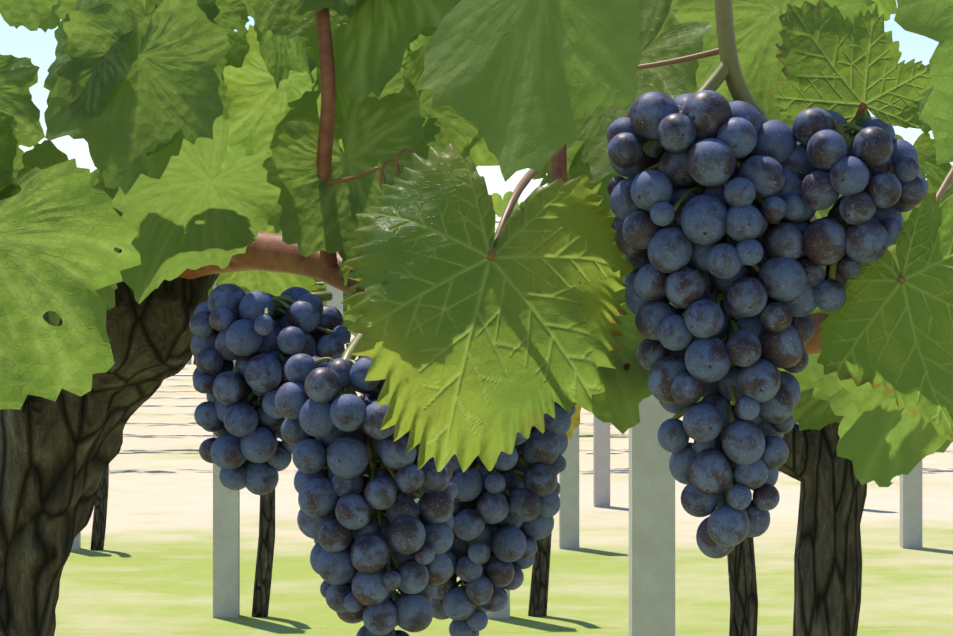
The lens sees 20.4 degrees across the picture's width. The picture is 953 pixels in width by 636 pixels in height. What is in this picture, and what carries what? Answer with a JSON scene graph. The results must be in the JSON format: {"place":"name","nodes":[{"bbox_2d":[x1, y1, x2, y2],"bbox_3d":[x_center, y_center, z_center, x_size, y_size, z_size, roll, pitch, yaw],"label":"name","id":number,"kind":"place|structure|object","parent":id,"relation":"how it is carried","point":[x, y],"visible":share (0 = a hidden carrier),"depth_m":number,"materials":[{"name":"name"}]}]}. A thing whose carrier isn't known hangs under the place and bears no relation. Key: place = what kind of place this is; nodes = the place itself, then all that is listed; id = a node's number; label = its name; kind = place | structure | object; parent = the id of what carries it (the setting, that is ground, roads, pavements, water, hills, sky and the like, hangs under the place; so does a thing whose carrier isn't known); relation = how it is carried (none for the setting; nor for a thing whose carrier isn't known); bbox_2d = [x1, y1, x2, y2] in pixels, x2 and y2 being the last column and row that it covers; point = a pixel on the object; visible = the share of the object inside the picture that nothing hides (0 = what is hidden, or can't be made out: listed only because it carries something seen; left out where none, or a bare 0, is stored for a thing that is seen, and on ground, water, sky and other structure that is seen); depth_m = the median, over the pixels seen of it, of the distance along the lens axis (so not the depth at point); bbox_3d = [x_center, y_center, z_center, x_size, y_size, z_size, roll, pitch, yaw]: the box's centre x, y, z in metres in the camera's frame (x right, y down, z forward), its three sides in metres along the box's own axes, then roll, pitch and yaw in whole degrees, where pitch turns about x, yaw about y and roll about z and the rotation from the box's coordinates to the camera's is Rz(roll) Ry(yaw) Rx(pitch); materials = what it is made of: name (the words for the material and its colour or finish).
{"place":"outdoors","nodes":[
{"label":"outdoors","id":0,"kind":"place"},
{"bbox_2d":[0,0,952,232],"label":"sky","id":1,"kind":"structure","parent":0,"point":[40,46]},
{"bbox_2d":[54,335,952,635],"bbox_3d":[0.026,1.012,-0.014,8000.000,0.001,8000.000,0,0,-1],"label":"ground","id":2,"kind":"structure","parent":0,"point":[148,571],"depth_m":10.91,"materials":[{"name":"green plant"}]},
{"bbox_2d":[0,249,219,635],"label":"vine trunk","id":3,"kind":"object","parent":2,"relation":"on","point":[59,454],"visible":0.44,"depth_m":1.34,"materials":[{"name":"brown plant"}]},
{"bbox_2d":[0,0,952,486],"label":"grape leaves","id":4,"kind":"object","parent":3,"relation":"attached to","point":[194,124],"visible":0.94,"depth_m":0.95,"materials":[{"name":"green plant"}]},
{"bbox_2d":[178,8,828,394],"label":"vine canes","id":5,"kind":"object","parent":3,"relation":"attached to","point":[268,252],"visible":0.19,"depth_m":1.20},
{"bbox_2d":[566,404,580,439],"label":"yellowing grape leaves","id":6,"kind":"object","parent":3,"relation":"attached to","point":[575,420],"depth_m":1.23,"materials":[{"name":"yellow plant"}]},
{"bbox_2d":[233,0,952,635],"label":"green stems","id":7,"kind":"object","parent":3,"relation":"attached to","point":[727,70],"visible":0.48,"depth_m":0.96,"materials":[{"name":"green plant"}]},
{"bbox_2d":[189,284,574,635],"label":"grape clusters","id":8,"kind":"object","parent":7,"relation":"attached to","point":[435,548],"visible":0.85,"depth_m":1.12,"materials":[{"name":"blue food"}]},
{"bbox_2d":[607,90,927,558],"bbox_3d":[0.103,0.003,0.953,0.113,0.169,0.071,0,0,-1],"label":"grape cluster","id":9,"kind":"object","parent":7,"relation":"attached to","point":[791,181],"visible":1,"depth_m":0.93,"materials":[{"name":"blue food"}]},
{"bbox_2d":[90,191,757,635],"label":"vine","id":10,"kind":"object","parent":2,"relation":"on","point":[743,590],"depth_m":8.95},
{"bbox_2d":[71,280,921,635],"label":"posts","id":11,"kind":"object","parent":2,"relation":"on","point":[651,544],"depth_m":5.26,"materials":[{"name":"concrete"}]},
{"bbox_2d":[173,216,501,375],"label":"trellis wires","id":12,"kind":"object","parent":11,"relation":"attached to","point":[316,282],"depth_m":5.17,"materials":[{"name":"metal"}]},
{"bbox_2d":[778,0,951,635],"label":"vine","id":13,"kind":"object","parent":2,"relation":"on","point":[828,567],"depth_m":2.58,"materials":[{"name":"brown plant"}]}
]}

